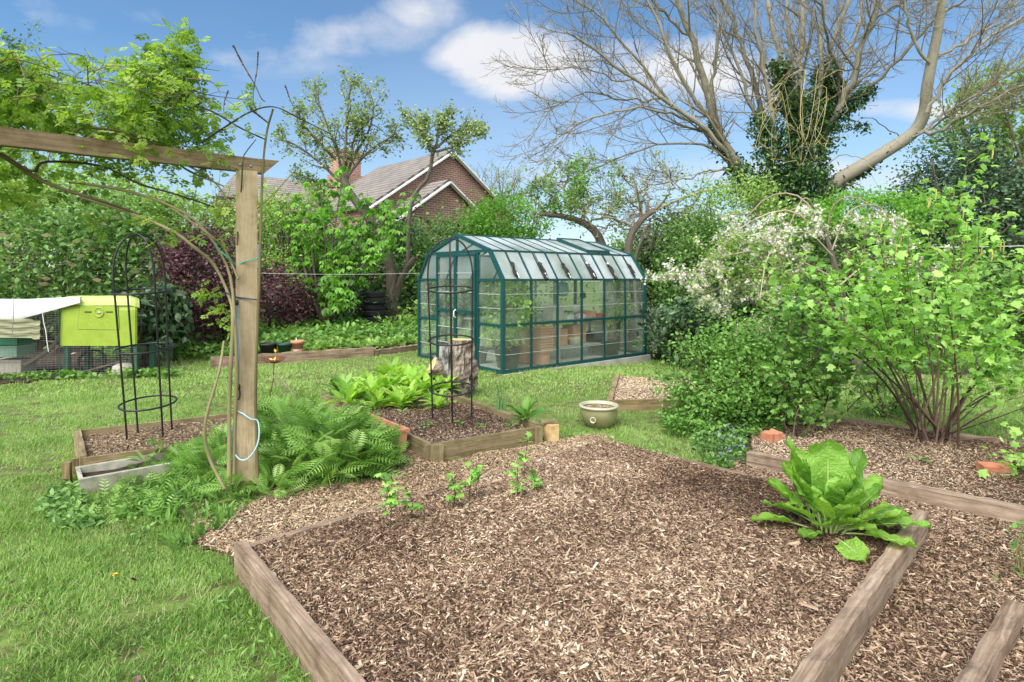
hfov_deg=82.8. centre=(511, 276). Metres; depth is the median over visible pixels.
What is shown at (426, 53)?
sky
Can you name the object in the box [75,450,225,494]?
planter trough
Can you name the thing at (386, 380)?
lettuce
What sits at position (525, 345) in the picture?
square flowerpot
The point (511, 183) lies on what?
distant tree
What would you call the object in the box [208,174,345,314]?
hazy bush
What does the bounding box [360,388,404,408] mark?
lettuce
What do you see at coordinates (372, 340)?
weeds
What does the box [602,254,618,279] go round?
blind cord
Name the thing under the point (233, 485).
tansy clump
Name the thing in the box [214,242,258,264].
cord
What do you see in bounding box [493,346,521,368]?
plant tub
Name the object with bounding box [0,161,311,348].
viburnum bush
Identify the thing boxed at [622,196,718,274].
mixed bush
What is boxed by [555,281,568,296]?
hanging bag
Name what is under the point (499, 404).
onion plant
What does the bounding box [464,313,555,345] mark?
folding table
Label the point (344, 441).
fern
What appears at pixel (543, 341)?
square flowerpot
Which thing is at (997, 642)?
edging log
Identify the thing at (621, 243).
distant tree
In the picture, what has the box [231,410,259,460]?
cord
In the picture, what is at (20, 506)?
grass
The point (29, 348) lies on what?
storage crate
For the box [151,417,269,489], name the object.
tansy clump
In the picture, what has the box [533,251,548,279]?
blind cord
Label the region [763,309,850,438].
currant bush
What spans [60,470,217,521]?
weeds
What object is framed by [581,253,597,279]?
blind cord
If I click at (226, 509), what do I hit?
weeds
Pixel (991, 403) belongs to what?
currant bush
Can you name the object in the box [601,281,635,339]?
pot plant
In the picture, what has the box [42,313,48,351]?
cord
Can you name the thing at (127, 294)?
obelisk
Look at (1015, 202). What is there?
evergreen tree
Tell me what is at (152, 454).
tansy clump
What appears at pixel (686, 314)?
laurel bush
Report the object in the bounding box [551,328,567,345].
storage box
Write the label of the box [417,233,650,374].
greenhouse
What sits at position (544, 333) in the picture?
square flowerpot
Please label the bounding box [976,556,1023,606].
weeds
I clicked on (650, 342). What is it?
sage bush
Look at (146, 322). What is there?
laurel bush
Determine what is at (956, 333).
currant bush
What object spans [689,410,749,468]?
violets
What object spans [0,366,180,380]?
weeds
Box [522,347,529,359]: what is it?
square flowerpot
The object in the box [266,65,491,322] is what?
fruit tree
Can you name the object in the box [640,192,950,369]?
blossom tree
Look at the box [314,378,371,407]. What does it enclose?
lettuce
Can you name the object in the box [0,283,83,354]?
bush
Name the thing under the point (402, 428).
planter trough
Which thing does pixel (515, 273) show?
blind cord
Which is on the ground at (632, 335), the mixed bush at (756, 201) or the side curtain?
the mixed bush at (756, 201)
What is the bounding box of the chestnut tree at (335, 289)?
[267,165,423,327]
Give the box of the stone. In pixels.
[111,362,131,376]
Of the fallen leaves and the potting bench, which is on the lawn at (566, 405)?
the fallen leaves
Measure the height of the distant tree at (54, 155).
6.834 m
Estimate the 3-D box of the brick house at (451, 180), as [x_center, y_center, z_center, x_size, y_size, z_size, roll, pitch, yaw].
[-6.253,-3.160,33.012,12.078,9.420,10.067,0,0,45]
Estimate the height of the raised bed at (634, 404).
0.286 m
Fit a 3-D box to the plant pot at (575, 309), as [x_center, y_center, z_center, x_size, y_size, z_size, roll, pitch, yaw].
[1.263,0.620,11.411,0.180,0.150,0.177,0,0,0]
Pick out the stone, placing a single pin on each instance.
(118, 367)
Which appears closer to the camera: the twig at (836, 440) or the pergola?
the pergola
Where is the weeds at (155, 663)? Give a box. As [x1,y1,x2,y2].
[0,523,290,681]
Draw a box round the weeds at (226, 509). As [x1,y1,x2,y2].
[130,476,250,555]
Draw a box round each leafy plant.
[321,372,352,402]
[505,394,548,421]
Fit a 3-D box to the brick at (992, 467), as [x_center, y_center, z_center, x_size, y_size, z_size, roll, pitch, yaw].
[3.687,1.459,4.423,0.214,0.081,0.115,0,0,13]
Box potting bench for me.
[538,317,606,359]
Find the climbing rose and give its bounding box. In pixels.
[0,17,330,488]
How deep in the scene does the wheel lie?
9.29 m
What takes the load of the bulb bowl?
on the potting bench
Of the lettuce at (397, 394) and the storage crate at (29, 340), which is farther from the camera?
the storage crate at (29, 340)
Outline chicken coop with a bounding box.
[60,296,155,376]
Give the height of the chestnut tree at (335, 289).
4.630 m
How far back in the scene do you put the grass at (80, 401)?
6.22 m
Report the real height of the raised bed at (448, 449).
0.275 m
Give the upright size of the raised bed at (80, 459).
0.278 m
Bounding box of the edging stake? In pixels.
[541,419,558,442]
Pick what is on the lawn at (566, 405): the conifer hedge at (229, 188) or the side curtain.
the conifer hedge at (229, 188)
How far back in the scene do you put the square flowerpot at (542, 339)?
10.07 m
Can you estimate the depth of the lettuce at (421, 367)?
7.78 m
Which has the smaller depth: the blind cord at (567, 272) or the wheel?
the wheel
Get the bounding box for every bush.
[0,158,225,294]
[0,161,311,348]
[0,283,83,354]
[71,170,270,285]
[103,261,208,363]
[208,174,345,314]
[262,263,382,323]
[294,195,490,317]
[378,226,538,324]
[379,206,488,305]
[394,295,432,326]
[448,175,559,321]
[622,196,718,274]
[628,296,693,361]
[631,193,756,327]
[631,267,765,371]
[642,288,829,435]
[665,154,811,293]
[679,299,778,427]
[705,272,845,375]
[710,180,944,340]
[731,270,874,426]
[747,174,965,348]
[761,132,1023,446]
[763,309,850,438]
[793,232,1023,354]
[826,359,949,420]
[838,362,1023,453]
[977,426,1023,483]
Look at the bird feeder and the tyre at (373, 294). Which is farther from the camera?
the tyre at (373, 294)
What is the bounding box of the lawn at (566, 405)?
[0,281,1023,681]
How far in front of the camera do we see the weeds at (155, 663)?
2.84 m
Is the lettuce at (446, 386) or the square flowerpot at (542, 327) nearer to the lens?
the lettuce at (446, 386)
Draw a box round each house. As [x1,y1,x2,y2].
[213,174,326,292]
[307,149,520,309]
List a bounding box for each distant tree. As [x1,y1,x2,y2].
[0,18,50,285]
[0,147,83,284]
[257,179,340,240]
[468,145,535,215]
[605,221,667,273]
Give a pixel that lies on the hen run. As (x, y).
(36, 352)
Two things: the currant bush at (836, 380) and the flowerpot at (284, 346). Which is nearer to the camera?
the currant bush at (836, 380)
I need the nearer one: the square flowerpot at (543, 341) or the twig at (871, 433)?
the twig at (871, 433)
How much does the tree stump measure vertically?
0.739 m
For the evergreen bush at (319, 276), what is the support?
on the ground at (45, 365)
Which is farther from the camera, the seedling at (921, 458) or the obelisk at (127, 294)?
the obelisk at (127, 294)
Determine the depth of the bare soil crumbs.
12.73 m
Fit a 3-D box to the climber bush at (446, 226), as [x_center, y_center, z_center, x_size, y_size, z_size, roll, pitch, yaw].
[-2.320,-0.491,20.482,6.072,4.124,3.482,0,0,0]
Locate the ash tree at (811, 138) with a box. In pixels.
[479,0,1023,293]
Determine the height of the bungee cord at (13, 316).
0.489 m
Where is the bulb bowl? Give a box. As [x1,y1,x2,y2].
[568,336,579,344]
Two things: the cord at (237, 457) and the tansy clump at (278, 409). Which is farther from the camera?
the tansy clump at (278, 409)
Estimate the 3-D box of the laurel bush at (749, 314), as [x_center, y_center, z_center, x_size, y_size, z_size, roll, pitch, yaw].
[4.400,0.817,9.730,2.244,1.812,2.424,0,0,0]
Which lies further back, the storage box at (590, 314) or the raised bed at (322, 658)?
the storage box at (590, 314)
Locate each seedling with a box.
[417,420,434,427]
[653,373,669,382]
[908,455,930,462]
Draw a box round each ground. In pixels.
[0,320,468,383]
[583,321,1023,375]
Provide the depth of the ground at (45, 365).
10.57 m
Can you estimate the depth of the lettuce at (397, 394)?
6.32 m
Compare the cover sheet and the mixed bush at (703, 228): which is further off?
the mixed bush at (703, 228)
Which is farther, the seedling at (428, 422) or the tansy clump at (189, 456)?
the seedling at (428, 422)
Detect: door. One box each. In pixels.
[77,305,119,329]
[436,254,454,357]
[453,253,475,358]
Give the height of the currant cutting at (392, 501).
0.309 m
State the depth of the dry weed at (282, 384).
6.75 m
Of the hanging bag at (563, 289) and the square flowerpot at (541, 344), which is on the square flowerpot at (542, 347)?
the square flowerpot at (541, 344)
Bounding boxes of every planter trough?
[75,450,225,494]
[334,409,409,451]
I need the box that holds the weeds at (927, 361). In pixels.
[627,335,1023,376]
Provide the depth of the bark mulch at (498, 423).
5.80 m
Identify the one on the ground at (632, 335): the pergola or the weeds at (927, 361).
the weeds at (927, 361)
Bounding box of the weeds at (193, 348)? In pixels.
[83,315,466,360]
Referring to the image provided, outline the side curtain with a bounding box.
[0,319,40,338]
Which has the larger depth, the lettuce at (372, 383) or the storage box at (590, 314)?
the storage box at (590, 314)
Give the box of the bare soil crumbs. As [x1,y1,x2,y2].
[258,341,426,353]
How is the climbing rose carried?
attached to the pergola
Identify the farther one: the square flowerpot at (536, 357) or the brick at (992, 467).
the square flowerpot at (536, 357)
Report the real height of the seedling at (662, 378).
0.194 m
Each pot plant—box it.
[473,276,539,350]
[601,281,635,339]
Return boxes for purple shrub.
[134,212,277,351]
[257,255,323,328]
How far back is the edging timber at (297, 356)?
10.69 m
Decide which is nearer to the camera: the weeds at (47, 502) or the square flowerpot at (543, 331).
the weeds at (47, 502)
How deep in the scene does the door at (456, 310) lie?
9.92 m
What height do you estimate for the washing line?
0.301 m
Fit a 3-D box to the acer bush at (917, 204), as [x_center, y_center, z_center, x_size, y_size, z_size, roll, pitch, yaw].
[8.239,-0.363,13.423,4.513,4.103,3.035,0,0,-23]
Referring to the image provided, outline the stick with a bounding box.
[85,359,125,371]
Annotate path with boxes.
[167,434,619,562]
[736,460,1023,681]
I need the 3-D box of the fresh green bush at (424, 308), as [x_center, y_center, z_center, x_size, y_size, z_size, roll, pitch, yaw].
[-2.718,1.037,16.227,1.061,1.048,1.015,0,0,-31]
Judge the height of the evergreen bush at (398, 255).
4.417 m
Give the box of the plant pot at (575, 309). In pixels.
[572,305,579,312]
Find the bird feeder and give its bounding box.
[263,349,285,396]
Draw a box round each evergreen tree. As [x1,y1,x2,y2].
[823,184,1006,336]
[868,108,1023,321]
[942,148,1023,341]
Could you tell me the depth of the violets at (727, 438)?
5.00 m
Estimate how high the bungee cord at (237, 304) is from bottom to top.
0.714 m
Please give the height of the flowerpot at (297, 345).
0.265 m
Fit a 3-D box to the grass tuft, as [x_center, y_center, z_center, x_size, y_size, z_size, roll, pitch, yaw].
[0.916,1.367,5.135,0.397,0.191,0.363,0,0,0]
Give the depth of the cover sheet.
8.81 m
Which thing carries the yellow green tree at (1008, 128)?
on the lawn at (566, 405)
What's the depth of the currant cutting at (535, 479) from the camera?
3.75 m
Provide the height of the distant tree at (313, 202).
5.628 m
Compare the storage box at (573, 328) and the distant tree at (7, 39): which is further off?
the distant tree at (7, 39)
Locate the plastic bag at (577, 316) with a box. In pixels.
[573,313,587,318]
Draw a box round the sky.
[0,0,1023,276]
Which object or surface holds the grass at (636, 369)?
on the lawn at (566, 405)
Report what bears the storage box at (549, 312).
on the potting bench
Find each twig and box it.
[784,439,870,447]
[835,422,901,448]
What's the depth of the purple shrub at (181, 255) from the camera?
11.49 m
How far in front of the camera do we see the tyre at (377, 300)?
17.00 m
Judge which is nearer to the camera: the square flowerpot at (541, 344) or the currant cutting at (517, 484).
the currant cutting at (517, 484)
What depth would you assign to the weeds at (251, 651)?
2.39 m
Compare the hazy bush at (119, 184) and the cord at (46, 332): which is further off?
the hazy bush at (119, 184)
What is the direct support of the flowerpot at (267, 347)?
on the ground at (45, 365)
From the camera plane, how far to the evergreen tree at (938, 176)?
14.53 m
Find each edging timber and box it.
[211,347,373,367]
[374,344,422,355]
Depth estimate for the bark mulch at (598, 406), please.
6.09 m
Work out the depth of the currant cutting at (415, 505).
3.37 m
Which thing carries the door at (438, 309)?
in the greenhouse
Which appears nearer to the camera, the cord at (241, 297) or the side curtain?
the cord at (241, 297)
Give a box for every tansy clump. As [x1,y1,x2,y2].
[118,436,206,469]
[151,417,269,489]
[193,468,270,502]
[221,392,341,438]
[241,461,307,504]
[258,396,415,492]
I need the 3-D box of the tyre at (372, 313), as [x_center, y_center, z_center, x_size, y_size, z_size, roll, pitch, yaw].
[-4.103,1.074,17.297,0.658,0.180,0.658,0,0,0]
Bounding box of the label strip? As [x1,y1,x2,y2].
[257,244,258,267]
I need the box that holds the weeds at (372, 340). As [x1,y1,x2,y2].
[258,333,417,352]
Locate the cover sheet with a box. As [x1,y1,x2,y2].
[0,295,112,318]
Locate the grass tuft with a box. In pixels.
[598,422,635,443]
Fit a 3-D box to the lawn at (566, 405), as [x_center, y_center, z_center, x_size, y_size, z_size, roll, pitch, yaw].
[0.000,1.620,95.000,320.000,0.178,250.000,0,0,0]
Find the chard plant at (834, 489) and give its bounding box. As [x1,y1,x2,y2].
[751,439,930,561]
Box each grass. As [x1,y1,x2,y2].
[0,342,1023,396]
[0,393,1023,491]
[0,484,1021,681]
[260,314,1022,342]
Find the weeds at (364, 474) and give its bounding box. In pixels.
[255,460,408,486]
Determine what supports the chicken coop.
on the lawn at (566, 405)
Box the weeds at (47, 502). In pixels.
[32,478,105,532]
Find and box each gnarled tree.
[514,144,629,338]
[562,148,688,340]
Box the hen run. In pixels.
[0,309,171,378]
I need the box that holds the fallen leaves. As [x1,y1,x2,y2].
[36,523,276,681]
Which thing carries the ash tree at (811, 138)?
on the ground at (632, 335)
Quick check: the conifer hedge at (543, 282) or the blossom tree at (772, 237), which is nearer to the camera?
the blossom tree at (772, 237)
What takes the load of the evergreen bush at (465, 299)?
on the ground at (45, 365)
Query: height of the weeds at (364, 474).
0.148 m
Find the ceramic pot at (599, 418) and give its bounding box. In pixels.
[579,400,618,428]
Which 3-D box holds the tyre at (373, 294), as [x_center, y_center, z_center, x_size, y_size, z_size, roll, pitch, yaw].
[-4.117,0.525,17.314,0.658,0.180,0.658,0,0,0]
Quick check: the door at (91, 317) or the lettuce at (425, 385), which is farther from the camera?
the door at (91, 317)
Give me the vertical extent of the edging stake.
0.219 m
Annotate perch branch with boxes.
[22,331,60,365]
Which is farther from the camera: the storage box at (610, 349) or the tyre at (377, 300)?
the tyre at (377, 300)
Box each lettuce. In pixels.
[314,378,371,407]
[346,374,385,400]
[352,368,389,381]
[354,370,409,395]
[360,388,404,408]
[371,356,405,382]
[378,384,428,407]
[386,363,436,389]
[386,379,426,401]
[404,372,448,396]
[411,363,432,380]
[418,389,460,409]
[435,374,467,390]
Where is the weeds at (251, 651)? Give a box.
[202,569,309,681]
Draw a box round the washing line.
[0,261,411,273]
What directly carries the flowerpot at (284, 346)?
on the edging timber at (297, 356)
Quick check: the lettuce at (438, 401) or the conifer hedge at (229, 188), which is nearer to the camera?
the lettuce at (438, 401)
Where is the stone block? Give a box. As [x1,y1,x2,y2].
[0,357,35,373]
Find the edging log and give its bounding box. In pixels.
[953,599,1023,681]
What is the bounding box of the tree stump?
[426,338,478,397]
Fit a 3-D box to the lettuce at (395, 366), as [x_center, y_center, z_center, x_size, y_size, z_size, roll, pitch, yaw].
[-1.591,1.257,7.721,0.565,0.379,0.796,0,0,0]
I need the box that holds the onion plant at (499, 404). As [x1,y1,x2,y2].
[496,384,507,410]
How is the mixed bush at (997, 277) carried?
on the ground at (632, 335)
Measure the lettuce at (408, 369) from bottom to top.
0.382 m
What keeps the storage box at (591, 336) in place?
on the potting bench
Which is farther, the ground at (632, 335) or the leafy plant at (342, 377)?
the ground at (632, 335)
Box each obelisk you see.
[109,233,177,439]
[427,237,474,422]
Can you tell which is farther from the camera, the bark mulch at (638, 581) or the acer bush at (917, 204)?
the acer bush at (917, 204)
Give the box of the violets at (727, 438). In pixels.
[712,417,746,460]
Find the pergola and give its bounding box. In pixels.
[0,126,278,493]
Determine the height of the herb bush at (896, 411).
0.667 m
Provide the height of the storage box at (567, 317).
0.080 m
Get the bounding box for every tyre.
[362,304,384,309]
[363,291,384,297]
[363,298,385,303]
[363,310,385,316]
[365,316,385,322]
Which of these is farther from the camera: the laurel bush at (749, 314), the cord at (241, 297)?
the laurel bush at (749, 314)
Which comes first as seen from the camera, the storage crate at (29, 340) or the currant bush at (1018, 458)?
the currant bush at (1018, 458)
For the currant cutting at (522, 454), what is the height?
0.304 m
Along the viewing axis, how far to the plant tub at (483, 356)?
10.27 m
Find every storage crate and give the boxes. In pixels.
[0,338,37,344]
[0,343,36,356]
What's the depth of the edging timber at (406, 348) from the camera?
11.77 m
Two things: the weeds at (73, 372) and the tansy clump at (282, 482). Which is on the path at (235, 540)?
the tansy clump at (282, 482)
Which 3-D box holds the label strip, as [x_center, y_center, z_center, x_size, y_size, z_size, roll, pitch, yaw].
[-1.830,-0.150,4.190,0.014,0.170,0.060,0,0,0]
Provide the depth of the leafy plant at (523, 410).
5.73 m
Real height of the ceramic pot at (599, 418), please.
0.232 m
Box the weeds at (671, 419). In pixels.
[658,400,769,439]
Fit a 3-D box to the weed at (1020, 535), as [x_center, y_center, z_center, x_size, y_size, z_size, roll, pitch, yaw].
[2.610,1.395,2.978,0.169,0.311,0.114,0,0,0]
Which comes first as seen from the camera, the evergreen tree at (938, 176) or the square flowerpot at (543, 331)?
the square flowerpot at (543, 331)
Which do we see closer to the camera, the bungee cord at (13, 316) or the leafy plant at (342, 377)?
the leafy plant at (342, 377)
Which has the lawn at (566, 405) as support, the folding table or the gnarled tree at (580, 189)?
the gnarled tree at (580, 189)
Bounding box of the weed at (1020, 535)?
[1005,519,1023,577]
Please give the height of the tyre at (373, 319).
0.180 m
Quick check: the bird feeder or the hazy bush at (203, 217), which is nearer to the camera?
the bird feeder
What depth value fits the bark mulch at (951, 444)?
4.83 m
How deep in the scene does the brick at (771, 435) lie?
5.21 m
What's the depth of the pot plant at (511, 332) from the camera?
9.77 m
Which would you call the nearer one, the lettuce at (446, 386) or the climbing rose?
the climbing rose
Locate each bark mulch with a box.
[83,418,231,456]
[251,439,912,681]
[332,390,527,442]
[337,473,817,635]
[585,405,611,407]
[614,375,719,399]
[750,419,1023,505]
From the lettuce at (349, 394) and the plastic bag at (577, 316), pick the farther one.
the plastic bag at (577, 316)
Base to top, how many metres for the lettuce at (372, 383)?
0.273 m
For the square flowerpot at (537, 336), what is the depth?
10.05 m
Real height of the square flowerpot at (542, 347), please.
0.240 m
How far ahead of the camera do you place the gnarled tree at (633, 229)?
15.05 m
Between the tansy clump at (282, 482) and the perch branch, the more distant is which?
the perch branch
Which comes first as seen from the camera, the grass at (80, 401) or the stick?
the grass at (80, 401)
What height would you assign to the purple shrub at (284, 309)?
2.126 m
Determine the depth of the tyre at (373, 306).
17.06 m
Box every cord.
[12,300,13,332]
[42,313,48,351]
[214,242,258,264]
[224,292,260,299]
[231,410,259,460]
[235,298,240,399]
[505,250,519,277]
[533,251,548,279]
[556,252,570,277]
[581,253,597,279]
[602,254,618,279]
[623,256,636,277]
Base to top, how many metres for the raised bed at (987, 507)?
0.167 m
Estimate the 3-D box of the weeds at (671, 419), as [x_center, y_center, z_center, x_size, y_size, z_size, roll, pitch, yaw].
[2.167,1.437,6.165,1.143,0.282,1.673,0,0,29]
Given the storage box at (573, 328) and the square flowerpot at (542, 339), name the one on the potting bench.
the storage box at (573, 328)
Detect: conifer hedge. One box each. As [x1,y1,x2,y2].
[0,157,340,292]
[105,186,432,315]
[265,189,595,316]
[537,217,1008,320]
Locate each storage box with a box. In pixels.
[543,304,564,319]
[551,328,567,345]
[562,324,585,343]
[564,315,573,319]
[577,310,596,317]
[586,331,602,341]
[591,339,617,355]
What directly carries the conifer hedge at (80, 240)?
on the lawn at (566, 405)
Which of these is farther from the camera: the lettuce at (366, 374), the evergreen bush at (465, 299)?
the evergreen bush at (465, 299)
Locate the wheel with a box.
[76,349,106,373]
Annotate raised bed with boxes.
[62,409,266,481]
[234,441,928,681]
[321,385,542,463]
[607,374,744,410]
[746,416,1023,524]
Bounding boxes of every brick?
[760,428,783,442]
[976,461,1016,473]
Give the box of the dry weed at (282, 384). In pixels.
[258,369,293,405]
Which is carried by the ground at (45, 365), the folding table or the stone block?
the stone block
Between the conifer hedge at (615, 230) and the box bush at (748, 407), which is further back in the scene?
the conifer hedge at (615, 230)
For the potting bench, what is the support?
on the greenhouse
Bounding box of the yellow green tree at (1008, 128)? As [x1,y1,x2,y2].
[912,57,1023,324]
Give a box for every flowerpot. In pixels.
[258,342,277,352]
[277,342,291,352]
[290,338,304,350]
[514,344,529,346]
[519,349,529,362]
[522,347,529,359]
[529,329,552,332]
[529,334,552,337]
[529,337,553,340]
[529,339,553,342]
[529,342,553,348]
[529,345,552,348]
[529,350,552,364]
[533,326,552,329]
[533,332,553,334]
[533,347,553,361]
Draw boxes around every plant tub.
[480,346,488,363]
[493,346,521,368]
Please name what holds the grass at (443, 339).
on the lawn at (566, 405)
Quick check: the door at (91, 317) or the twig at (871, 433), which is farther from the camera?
the door at (91, 317)
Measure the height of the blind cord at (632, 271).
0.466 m
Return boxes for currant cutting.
[373,472,399,529]
[399,486,423,515]
[445,473,464,507]
[459,461,484,500]
[504,462,526,494]
[516,431,532,475]
[526,469,543,488]
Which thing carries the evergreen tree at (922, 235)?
on the ground at (632, 335)
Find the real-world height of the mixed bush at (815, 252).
4.252 m

